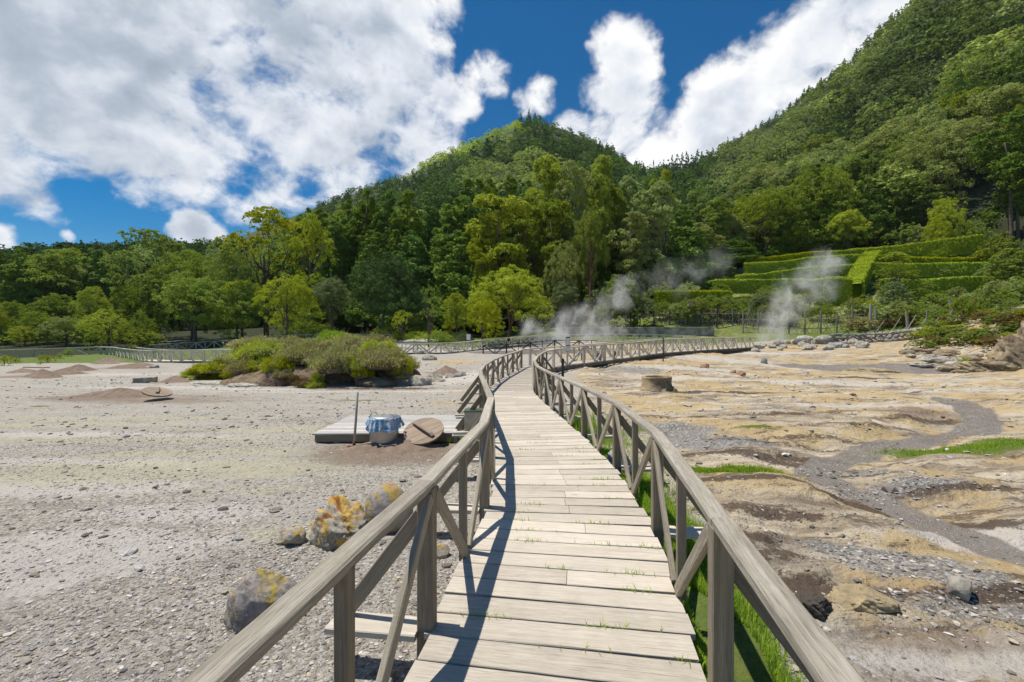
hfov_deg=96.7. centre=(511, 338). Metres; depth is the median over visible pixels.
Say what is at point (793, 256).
hedge
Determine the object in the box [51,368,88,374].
soil heap
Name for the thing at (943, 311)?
bush
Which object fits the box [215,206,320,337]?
plane tree
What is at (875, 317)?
fence post
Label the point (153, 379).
concrete block
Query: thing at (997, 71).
forest tree
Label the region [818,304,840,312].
garden shrub
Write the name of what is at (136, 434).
gravel
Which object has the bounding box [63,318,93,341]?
undergrowth bush
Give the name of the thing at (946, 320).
scrub
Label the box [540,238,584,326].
broadleaf tree
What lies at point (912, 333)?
bush
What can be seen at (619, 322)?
bush
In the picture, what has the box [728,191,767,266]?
forest tree
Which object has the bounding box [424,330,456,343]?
heather shrub
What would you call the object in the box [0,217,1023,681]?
ground
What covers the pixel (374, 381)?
boulder
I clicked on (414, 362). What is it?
heather shrub
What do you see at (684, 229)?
conifer
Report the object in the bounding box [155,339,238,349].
railing
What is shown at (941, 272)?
garden shrub
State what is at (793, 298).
garden shrub
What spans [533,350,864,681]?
railing
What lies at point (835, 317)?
garden shrub
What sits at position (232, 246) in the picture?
forest tree
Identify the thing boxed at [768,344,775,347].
boulder
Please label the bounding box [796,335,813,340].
boulder
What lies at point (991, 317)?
scrub
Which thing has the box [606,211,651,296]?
broadleaf tree
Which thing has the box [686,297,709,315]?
garden shrub
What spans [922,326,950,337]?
scrub
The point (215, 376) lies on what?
heather shrub
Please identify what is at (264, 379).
mound
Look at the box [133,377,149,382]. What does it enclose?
concrete block
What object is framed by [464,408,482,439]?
metal box
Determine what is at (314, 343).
heather shrub
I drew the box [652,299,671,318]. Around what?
garden shrub
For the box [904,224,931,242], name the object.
bush
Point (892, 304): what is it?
garden shrub
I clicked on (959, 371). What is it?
rubble rock
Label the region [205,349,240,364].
heather shrub
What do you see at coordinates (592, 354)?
railing
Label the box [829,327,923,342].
dry stone wall
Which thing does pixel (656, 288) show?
bush
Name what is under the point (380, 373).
heather shrub
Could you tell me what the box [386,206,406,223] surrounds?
forest tree
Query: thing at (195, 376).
heather shrub
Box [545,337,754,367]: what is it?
railing
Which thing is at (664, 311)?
bush
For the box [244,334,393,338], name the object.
railing
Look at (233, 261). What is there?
broadleaf tree
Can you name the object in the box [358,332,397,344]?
heather shrub
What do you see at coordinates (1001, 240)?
bush
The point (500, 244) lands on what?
broadleaf tree
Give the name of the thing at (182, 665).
gravel
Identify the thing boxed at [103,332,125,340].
undergrowth bush
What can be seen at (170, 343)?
picnic table
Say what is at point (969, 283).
hedge
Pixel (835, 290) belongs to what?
hedge
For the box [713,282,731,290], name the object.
garden shrub
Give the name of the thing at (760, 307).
garden shrub
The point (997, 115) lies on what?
forest tree
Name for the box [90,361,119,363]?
soil heap
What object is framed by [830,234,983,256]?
hedge
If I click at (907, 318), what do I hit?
fence post
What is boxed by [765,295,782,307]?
garden shrub
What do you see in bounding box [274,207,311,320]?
conifer
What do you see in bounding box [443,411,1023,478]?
grass
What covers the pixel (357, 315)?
conifer
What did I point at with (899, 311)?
garden shrub
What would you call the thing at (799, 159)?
forest tree
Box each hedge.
[654,289,732,305]
[712,278,816,294]
[735,264,854,279]
[743,253,866,273]
[745,250,830,262]
[812,276,852,305]
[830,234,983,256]
[846,250,882,297]
[871,261,989,277]
[876,254,987,263]
[879,275,1005,294]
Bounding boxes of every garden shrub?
[650,308,665,319]
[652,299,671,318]
[665,303,692,322]
[666,302,689,319]
[676,298,702,319]
[678,303,699,321]
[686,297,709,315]
[694,296,713,314]
[696,314,712,320]
[705,294,719,308]
[708,297,727,312]
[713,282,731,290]
[714,294,738,309]
[718,295,738,305]
[718,304,735,318]
[719,298,746,319]
[740,306,767,321]
[753,288,772,296]
[753,303,772,313]
[756,313,772,324]
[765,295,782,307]
[768,293,789,308]
[769,286,793,296]
[772,294,800,312]
[775,294,803,311]
[777,311,801,322]
[778,303,800,313]
[781,318,796,325]
[795,305,811,315]
[797,294,815,307]
[803,306,822,320]
[810,305,826,313]
[817,308,838,320]
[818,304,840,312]
[828,315,842,321]
[838,297,862,314]
[852,282,873,288]
[855,293,874,307]
[868,306,896,325]
[870,275,891,292]
[875,264,887,277]
[875,285,902,300]
[879,299,913,323]
[885,301,918,325]
[895,305,928,325]
[899,297,921,308]
[908,288,925,301]
[915,288,931,301]
[918,292,950,310]
[923,304,946,318]
[927,311,943,324]
[931,268,953,277]
[936,290,956,296]
[939,296,984,324]
[943,286,967,298]
[954,293,971,310]
[959,289,994,307]
[961,297,995,317]
[971,279,1020,308]
[972,263,1000,275]
[980,282,1023,306]
[987,287,1022,312]
[990,277,1023,306]
[995,298,1022,310]
[1006,276,1023,285]
[1009,280,1023,299]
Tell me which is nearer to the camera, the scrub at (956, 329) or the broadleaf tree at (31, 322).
the scrub at (956, 329)
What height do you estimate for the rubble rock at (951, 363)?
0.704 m
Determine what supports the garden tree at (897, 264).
on the ground at (994, 655)
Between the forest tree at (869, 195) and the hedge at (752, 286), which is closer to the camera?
the hedge at (752, 286)
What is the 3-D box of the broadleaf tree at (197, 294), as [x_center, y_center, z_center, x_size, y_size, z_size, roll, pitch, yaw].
[-41.415,-3.626,61.556,10.624,10.534,13.517,0,0,-31]
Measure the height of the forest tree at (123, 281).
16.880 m
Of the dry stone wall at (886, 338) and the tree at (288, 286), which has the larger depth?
the tree at (288, 286)
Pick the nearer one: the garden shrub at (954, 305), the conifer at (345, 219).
the garden shrub at (954, 305)
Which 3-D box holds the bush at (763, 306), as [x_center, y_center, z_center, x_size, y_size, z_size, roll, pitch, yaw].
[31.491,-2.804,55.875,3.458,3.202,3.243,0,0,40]
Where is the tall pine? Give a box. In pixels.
[967,108,1023,241]
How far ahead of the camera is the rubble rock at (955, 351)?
33.14 m
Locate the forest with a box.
[0,0,1023,330]
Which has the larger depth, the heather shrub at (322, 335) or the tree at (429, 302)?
the tree at (429, 302)
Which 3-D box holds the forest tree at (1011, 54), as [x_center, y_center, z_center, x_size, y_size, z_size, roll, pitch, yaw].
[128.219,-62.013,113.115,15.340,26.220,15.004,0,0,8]
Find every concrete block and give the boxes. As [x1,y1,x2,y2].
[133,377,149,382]
[150,376,157,381]
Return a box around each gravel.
[0,362,505,447]
[0,411,478,603]
[0,518,478,681]
[582,361,1023,496]
[627,446,1023,681]
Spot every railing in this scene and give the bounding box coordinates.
[0,346,117,357]
[115,347,230,361]
[135,347,226,359]
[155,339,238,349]
[181,349,524,681]
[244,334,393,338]
[395,334,695,353]
[402,334,682,351]
[483,340,597,353]
[525,337,734,365]
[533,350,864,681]
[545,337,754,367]
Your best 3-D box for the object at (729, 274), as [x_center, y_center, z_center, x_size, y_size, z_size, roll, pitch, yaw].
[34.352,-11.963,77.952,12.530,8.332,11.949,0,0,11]
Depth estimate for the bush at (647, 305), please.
58.25 m
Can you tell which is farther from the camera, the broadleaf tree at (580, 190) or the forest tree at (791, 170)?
the forest tree at (791, 170)
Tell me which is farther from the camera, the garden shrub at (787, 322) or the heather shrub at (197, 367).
the garden shrub at (787, 322)
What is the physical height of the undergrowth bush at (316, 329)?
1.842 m
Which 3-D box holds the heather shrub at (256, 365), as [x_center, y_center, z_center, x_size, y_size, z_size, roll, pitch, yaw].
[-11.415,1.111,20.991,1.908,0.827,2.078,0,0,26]
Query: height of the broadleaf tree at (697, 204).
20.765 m
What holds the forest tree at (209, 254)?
on the hills
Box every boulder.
[149,365,159,367]
[188,380,221,383]
[223,568,296,633]
[226,383,259,386]
[276,526,305,544]
[309,494,368,550]
[354,376,396,386]
[365,482,412,533]
[408,375,431,385]
[413,349,423,353]
[422,354,436,359]
[430,377,445,381]
[437,543,449,559]
[444,373,454,377]
[454,372,461,376]
[581,321,597,326]
[607,450,630,472]
[700,363,708,367]
[735,371,745,375]
[751,343,763,348]
[760,357,766,363]
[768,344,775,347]
[773,339,784,345]
[792,339,799,344]
[794,589,832,619]
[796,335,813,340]
[798,341,805,346]
[802,343,813,349]
[813,335,833,343]
[822,344,834,349]
[824,583,900,614]
[829,342,842,347]
[848,338,857,343]
[855,341,869,347]
[946,575,971,601]
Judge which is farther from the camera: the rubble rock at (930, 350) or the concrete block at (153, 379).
the rubble rock at (930, 350)
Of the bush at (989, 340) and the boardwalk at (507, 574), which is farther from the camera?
the bush at (989, 340)
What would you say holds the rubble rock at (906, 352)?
on the ground at (994, 655)
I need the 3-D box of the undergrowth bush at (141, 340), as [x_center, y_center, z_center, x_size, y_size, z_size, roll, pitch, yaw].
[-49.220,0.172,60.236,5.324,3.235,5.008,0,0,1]
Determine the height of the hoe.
1.035 m
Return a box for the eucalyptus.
[571,206,610,291]
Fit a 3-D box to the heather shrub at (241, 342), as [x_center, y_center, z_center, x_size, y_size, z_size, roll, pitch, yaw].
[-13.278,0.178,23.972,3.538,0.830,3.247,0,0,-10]
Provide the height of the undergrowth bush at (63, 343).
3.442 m
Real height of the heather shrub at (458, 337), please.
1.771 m
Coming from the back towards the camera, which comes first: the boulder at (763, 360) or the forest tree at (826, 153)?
the forest tree at (826, 153)
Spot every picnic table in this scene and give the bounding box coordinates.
[161,341,183,347]
[175,340,192,346]
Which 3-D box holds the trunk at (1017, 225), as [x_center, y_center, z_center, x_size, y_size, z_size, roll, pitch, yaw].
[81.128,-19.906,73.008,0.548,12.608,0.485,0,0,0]
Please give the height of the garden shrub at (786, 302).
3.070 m
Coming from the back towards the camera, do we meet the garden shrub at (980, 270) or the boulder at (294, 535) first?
the garden shrub at (980, 270)
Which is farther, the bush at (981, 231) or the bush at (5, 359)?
the bush at (981, 231)
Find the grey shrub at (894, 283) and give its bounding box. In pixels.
[876,277,911,306]
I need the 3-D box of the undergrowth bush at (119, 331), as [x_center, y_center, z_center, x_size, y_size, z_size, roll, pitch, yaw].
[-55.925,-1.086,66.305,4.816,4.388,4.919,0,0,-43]
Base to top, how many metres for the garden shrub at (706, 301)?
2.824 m
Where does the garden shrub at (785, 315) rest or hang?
on the ground at (994, 655)
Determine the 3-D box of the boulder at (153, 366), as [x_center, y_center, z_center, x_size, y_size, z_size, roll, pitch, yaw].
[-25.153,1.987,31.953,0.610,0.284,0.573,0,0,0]
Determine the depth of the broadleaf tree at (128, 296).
67.31 m
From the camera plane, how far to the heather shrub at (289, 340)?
22.56 m
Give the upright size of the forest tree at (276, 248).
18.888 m
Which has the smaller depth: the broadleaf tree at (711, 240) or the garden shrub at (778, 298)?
the garden shrub at (778, 298)
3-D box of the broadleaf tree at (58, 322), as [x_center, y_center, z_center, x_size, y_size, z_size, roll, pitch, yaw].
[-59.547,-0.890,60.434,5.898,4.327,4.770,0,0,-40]
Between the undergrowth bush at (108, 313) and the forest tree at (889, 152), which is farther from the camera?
the forest tree at (889, 152)
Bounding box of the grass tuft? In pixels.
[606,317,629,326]
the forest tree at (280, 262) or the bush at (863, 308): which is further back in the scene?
the forest tree at (280, 262)
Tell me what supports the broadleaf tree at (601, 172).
on the ground at (994, 655)
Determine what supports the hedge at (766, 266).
on the ground at (994, 655)
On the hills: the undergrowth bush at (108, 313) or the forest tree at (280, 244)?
the forest tree at (280, 244)
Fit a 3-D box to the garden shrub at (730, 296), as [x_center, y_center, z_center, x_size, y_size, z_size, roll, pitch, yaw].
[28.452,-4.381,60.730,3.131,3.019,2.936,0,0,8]
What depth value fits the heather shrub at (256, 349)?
21.13 m
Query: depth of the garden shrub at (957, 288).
58.52 m
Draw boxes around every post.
[561,358,563,376]
[566,337,569,350]
[662,338,663,361]
[687,301,693,305]
[868,303,871,330]
[874,307,877,329]
[905,311,909,328]
[948,299,953,320]
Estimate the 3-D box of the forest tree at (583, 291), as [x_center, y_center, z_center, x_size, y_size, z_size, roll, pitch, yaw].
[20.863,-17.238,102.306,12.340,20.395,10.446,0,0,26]
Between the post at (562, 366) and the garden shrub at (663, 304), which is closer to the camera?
the post at (562, 366)
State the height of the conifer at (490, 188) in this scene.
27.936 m
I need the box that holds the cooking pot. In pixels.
[369,412,401,443]
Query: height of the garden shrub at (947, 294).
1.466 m
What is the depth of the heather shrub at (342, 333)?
23.45 m
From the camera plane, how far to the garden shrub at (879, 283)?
63.51 m
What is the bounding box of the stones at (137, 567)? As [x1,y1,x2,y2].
[0,446,476,681]
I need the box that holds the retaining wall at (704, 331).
[561,327,714,337]
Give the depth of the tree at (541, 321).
54.62 m
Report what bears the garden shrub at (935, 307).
on the ground at (994, 655)
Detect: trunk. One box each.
[589,239,592,325]
[665,231,667,289]
[1009,179,1013,257]
[1015,175,1019,245]
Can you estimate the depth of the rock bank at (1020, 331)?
29.16 m
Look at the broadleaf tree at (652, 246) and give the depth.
72.51 m
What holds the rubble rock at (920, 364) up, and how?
on the ground at (994, 655)
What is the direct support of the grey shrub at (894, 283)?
on the ground at (994, 655)
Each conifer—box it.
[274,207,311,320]
[288,207,330,324]
[299,219,368,331]
[321,199,362,328]
[326,188,385,328]
[337,230,395,330]
[358,189,408,329]
[365,230,454,330]
[381,190,429,329]
[415,199,443,256]
[418,203,475,330]
[422,230,497,333]
[428,178,520,328]
[476,177,522,313]
[502,175,538,321]
[515,179,557,315]
[526,109,531,125]
[582,231,651,308]
[622,234,662,306]
[642,204,720,290]
[674,154,681,171]
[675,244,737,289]
[678,152,685,170]
[682,151,689,173]
[694,149,700,164]
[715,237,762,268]
[800,88,805,101]
[852,48,857,63]
[863,35,870,52]
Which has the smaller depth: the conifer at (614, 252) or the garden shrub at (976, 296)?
the garden shrub at (976, 296)
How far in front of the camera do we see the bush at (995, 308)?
41.96 m
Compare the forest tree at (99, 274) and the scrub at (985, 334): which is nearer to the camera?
the scrub at (985, 334)
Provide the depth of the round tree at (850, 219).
81.42 m
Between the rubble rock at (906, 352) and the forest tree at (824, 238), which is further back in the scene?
the forest tree at (824, 238)
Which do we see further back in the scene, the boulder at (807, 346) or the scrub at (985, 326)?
the boulder at (807, 346)
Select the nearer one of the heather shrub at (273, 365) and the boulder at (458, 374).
the heather shrub at (273, 365)
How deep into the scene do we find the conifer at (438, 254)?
71.93 m
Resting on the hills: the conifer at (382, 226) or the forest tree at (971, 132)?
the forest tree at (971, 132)
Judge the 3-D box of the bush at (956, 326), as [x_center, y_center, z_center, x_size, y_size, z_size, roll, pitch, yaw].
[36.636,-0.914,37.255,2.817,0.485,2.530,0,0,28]
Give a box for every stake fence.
[651,305,767,326]
[740,306,867,333]
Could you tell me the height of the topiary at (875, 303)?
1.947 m
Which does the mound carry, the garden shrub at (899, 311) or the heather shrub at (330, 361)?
the heather shrub at (330, 361)
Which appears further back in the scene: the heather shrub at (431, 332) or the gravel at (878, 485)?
the heather shrub at (431, 332)
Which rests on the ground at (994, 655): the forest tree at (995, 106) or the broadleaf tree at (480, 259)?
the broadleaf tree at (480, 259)
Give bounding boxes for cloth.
[365,414,404,433]
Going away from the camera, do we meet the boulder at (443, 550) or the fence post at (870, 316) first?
the boulder at (443, 550)
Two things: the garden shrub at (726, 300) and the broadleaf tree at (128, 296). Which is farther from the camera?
the broadleaf tree at (128, 296)
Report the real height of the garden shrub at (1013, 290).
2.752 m
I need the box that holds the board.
[23,366,49,367]
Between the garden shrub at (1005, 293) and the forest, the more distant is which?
the forest
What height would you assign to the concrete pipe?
0.856 m
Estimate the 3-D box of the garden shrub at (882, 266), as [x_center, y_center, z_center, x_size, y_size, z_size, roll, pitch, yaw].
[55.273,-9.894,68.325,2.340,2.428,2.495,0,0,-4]
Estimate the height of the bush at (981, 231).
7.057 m
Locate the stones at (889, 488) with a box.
[583,360,1022,616]
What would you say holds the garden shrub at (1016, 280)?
on the ground at (994, 655)
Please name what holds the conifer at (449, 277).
on the ground at (994, 655)
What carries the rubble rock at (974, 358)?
on the ground at (994, 655)
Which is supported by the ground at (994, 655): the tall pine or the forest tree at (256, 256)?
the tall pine
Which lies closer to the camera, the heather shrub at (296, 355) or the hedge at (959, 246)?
the heather shrub at (296, 355)
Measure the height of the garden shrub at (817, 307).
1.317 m
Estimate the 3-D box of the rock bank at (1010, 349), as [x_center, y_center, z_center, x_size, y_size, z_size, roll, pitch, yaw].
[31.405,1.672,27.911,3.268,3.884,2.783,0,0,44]
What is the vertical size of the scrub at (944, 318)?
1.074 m
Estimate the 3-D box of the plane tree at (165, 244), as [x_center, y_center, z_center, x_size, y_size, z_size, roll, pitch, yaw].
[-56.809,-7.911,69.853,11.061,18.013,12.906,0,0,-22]
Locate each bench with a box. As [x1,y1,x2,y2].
[581,352,603,360]
[596,350,618,358]
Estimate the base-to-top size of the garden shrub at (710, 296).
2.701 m
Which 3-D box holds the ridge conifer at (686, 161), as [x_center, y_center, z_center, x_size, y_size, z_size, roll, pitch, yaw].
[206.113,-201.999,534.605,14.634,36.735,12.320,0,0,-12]
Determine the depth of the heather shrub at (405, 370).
19.95 m
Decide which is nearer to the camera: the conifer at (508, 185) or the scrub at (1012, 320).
the scrub at (1012, 320)
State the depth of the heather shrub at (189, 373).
22.32 m
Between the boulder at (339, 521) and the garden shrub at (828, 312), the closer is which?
the boulder at (339, 521)
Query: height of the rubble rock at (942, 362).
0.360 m
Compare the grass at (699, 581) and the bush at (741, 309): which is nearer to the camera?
the grass at (699, 581)
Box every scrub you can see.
[903,339,934,348]
[913,325,933,337]
[916,321,937,327]
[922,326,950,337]
[923,336,943,340]
[923,344,940,348]
[925,337,951,344]
[935,316,954,324]
[938,318,952,326]
[943,331,973,344]
[947,327,969,333]
[960,331,986,340]
[966,330,988,340]
[969,332,996,340]
[971,311,994,321]
[975,334,1002,342]
[978,315,996,320]
[979,324,991,328]
[987,324,1015,333]
[989,310,1022,319]
[995,313,1022,323]
[996,317,1023,329]
[1001,321,1020,332]
[1001,327,1016,332]
[1011,308,1023,315]
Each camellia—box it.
[345,251,429,330]
[384,283,425,331]
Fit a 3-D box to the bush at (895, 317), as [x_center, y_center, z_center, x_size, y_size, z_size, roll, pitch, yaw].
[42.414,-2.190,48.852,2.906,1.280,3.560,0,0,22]
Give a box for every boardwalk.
[131,359,211,362]
[404,372,706,681]
[405,342,681,353]
[515,347,753,371]
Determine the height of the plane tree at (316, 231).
18.627 m
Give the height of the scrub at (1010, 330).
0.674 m
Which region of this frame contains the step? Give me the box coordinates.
[452,434,465,443]
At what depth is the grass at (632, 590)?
3.80 m
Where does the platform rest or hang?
on the ground at (994, 655)
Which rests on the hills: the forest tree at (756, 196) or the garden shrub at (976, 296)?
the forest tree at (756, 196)
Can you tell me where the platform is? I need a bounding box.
[312,415,463,441]
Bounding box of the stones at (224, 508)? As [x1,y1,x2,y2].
[0,399,471,667]
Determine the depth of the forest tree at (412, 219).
128.62 m
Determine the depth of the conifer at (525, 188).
87.37 m
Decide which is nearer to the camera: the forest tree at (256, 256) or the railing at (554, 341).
the railing at (554, 341)
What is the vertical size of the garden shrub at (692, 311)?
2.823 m
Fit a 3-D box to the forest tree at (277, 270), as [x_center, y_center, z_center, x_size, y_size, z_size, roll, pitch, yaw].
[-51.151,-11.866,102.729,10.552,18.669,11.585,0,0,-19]
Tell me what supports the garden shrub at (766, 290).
on the ground at (994, 655)
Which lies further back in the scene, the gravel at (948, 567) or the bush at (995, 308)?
the bush at (995, 308)
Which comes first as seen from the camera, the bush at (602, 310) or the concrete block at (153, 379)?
the concrete block at (153, 379)
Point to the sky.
(178, 119)
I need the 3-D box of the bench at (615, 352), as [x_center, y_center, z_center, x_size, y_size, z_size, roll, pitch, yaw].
[5.441,0.919,26.200,1.301,0.462,0.380,0,0,0]
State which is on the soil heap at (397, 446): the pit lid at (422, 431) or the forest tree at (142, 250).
the pit lid at (422, 431)
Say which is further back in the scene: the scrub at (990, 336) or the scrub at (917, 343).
the scrub at (917, 343)
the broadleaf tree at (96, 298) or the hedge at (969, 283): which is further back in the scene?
the broadleaf tree at (96, 298)
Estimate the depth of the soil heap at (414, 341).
53.95 m
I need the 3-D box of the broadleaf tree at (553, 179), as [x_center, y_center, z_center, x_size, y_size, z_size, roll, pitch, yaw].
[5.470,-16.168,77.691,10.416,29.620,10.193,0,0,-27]
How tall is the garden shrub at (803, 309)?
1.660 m
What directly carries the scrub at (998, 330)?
on the ground at (994, 655)
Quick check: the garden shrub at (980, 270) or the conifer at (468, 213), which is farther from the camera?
the conifer at (468, 213)
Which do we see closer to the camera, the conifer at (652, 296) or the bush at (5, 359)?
the bush at (5, 359)
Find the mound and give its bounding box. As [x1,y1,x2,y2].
[220,365,420,386]
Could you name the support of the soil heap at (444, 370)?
on the ground at (994, 655)
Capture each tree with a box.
[0,242,52,316]
[0,248,99,316]
[0,249,47,337]
[0,251,6,282]
[0,300,44,338]
[0,310,22,341]
[8,310,54,343]
[15,293,88,323]
[25,247,119,289]
[33,316,89,345]
[40,263,118,314]
[64,248,124,321]
[67,286,114,322]
[97,227,185,337]
[99,250,116,272]
[103,253,154,322]
[109,283,164,332]
[123,241,142,274]
[123,249,234,341]
[125,244,187,273]
[146,249,185,322]
[151,271,249,346]
[176,242,254,327]
[198,280,271,337]
[204,245,274,338]
[205,240,261,328]
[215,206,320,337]
[222,261,262,324]
[242,233,288,259]
[249,249,270,276]
[251,273,323,337]
[255,246,290,278]
[258,250,281,324]
[263,234,291,255]
[266,246,283,322]
[269,245,289,322]
[284,212,336,336]
[291,205,367,245]
[311,276,355,329]
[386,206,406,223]
[391,310,412,339]
[408,209,444,223]
[419,284,441,346]
[438,205,467,216]
[441,291,475,334]
[463,193,535,333]
[464,264,554,341]
[466,232,499,331]
[466,297,505,341]
[501,194,552,327]
[525,154,572,315]
[530,305,554,334]
[538,198,586,326]
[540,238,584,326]
[547,281,579,326]
[552,159,595,322]
[576,153,613,297]
[578,230,611,295]
[596,183,627,283]
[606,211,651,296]
[610,174,644,269]
[629,180,685,286]
[648,168,675,253]
[682,222,726,259]
[687,185,710,242]
[699,196,739,253]
[705,195,781,245]
[716,214,756,250]
[726,161,799,196]
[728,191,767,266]
[731,184,811,256]
[731,189,781,236]
[759,284,784,306]
[761,151,840,189]
[764,194,809,256]
[767,185,806,204]
[768,187,810,243]
[773,151,814,186]
[773,161,863,236]
[785,131,849,164]
[787,167,851,253]
[794,174,861,211]
[813,137,855,170]
[822,150,899,190]
[825,208,872,248]
[842,166,898,248]
[846,116,954,158]
[872,129,961,205]
[872,261,924,289]
[878,100,973,193]
[884,127,986,217]
[918,115,1011,193]
[920,214,954,241]
[927,196,976,237]
[931,86,1004,122]
[934,51,1009,100]
[942,71,973,124]
[955,82,1023,174]
[978,84,1023,171]
[980,62,1004,87]
[1001,38,1023,87]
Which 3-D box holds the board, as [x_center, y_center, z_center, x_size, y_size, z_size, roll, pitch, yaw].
[-25.804,1.565,24.691,1.102,0.080,0.350,0,0,-3]
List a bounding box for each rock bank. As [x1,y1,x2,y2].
[842,367,901,372]
[957,361,1021,371]
[985,321,1023,359]
[987,334,1023,368]
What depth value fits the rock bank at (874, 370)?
25.63 m
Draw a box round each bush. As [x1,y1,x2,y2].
[0,325,49,346]
[0,326,18,344]
[0,355,16,365]
[30,324,63,344]
[39,355,57,361]
[46,325,83,345]
[59,348,73,355]
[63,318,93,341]
[66,322,113,344]
[80,329,119,345]
[94,312,124,328]
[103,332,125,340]
[110,316,148,342]
[121,328,167,348]
[125,327,168,343]
[266,315,304,336]
[284,318,323,337]
[289,325,314,337]
[311,325,328,335]
[320,323,337,332]
[369,322,393,331]
[396,316,422,331]
[417,323,437,331]
[583,281,634,326]
[588,304,610,326]
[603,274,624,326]
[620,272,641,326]
[625,293,659,326]
[643,281,672,309]
[655,309,673,320]
[676,281,700,291]
[730,306,751,317]
[734,293,754,306]
[746,295,774,317]
[754,303,784,325]
[797,289,828,307]
[841,303,877,313]
[842,316,883,331]
[857,223,895,246]
[874,318,903,327]
[880,222,923,246]
[880,289,927,303]
[890,312,925,320]
[900,331,934,336]
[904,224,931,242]
[910,301,926,309]
[910,308,956,319]
[915,319,942,326]
[921,280,939,297]
[939,324,973,328]
[941,320,972,324]
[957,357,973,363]
[958,221,996,256]
[972,230,1023,262]
[972,247,996,261]
[975,336,1004,346]
[980,242,1023,285]
[980,307,1013,309]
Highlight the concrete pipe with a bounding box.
[639,375,678,391]
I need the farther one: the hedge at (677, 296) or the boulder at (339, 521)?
the hedge at (677, 296)
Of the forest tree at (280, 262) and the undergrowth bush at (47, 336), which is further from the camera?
the forest tree at (280, 262)
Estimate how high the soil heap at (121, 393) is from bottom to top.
0.376 m
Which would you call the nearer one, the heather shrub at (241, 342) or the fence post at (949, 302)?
the heather shrub at (241, 342)
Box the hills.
[159,0,1023,330]
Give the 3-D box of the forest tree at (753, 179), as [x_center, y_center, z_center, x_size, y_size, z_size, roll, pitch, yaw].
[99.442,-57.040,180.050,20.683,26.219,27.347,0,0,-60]
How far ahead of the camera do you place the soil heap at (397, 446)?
8.30 m
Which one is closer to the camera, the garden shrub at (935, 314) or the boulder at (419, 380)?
the boulder at (419, 380)
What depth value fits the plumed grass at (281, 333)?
24.49 m
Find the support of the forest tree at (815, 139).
on the hills
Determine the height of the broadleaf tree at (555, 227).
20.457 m
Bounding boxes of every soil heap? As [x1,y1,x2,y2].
[6,368,36,372]
[23,369,63,378]
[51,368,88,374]
[65,364,97,370]
[68,388,150,398]
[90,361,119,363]
[95,356,123,361]
[108,364,148,368]
[132,362,153,365]
[160,375,190,382]
[341,438,443,454]
[397,339,441,342]
[432,365,457,375]
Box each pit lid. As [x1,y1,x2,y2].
[141,387,172,396]
[403,418,443,444]
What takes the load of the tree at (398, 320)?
on the ground at (994, 655)
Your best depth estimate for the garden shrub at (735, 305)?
58.92 m
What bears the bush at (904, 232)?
on the ground at (994, 655)
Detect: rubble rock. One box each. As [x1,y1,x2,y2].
[899,350,915,353]
[902,346,917,349]
[907,347,929,353]
[907,361,934,367]
[913,354,950,361]
[927,348,935,353]
[932,349,960,354]
[934,353,955,356]
[934,360,951,364]
[938,365,961,371]
[943,361,961,366]
[950,369,969,372]
[957,355,983,361]
[966,353,983,356]
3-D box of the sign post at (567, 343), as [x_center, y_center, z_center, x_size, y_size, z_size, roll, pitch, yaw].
[2.521,0.887,20.499,0.190,1.912,0.046,0,0,0]
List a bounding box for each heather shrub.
[178,371,207,374]
[182,362,211,373]
[187,375,201,378]
[196,360,230,373]
[199,374,218,378]
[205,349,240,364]
[210,374,224,379]
[220,365,237,377]
[222,334,283,348]
[223,356,260,374]
[228,336,283,359]
[242,354,271,370]
[259,352,295,372]
[262,335,310,348]
[269,341,316,364]
[271,368,291,377]
[280,373,300,381]
[285,337,332,353]
[292,377,311,387]
[304,380,326,388]
[305,339,358,373]
[311,371,324,381]
[316,328,343,339]
[319,333,366,353]
[327,331,359,340]
[343,353,364,373]
[350,367,373,378]
[351,341,407,369]
[357,339,397,354]
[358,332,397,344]
[365,328,395,341]
[372,370,394,376]
[389,330,417,340]
[390,351,412,375]
[400,331,429,341]
[404,350,420,369]
[408,329,446,335]
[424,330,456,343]
[441,329,455,336]
[452,331,474,342]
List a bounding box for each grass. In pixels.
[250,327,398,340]
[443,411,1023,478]
[460,436,707,669]
[555,406,609,448]
[593,446,891,681]
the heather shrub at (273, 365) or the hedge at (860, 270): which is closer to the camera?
the heather shrub at (273, 365)
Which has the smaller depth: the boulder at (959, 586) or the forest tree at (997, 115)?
the boulder at (959, 586)
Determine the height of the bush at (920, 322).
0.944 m
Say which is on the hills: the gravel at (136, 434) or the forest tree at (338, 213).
the forest tree at (338, 213)
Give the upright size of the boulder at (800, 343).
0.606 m
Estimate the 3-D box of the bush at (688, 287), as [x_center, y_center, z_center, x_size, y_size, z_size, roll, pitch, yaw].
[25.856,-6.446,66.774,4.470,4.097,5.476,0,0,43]
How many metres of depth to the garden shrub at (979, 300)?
42.85 m
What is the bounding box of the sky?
[0,0,912,249]
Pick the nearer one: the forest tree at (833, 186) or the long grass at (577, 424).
the long grass at (577, 424)
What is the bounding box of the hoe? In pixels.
[347,392,358,446]
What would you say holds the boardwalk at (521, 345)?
on the ground at (994, 655)
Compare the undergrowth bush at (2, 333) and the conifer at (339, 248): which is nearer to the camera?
the undergrowth bush at (2, 333)
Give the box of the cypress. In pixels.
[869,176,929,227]

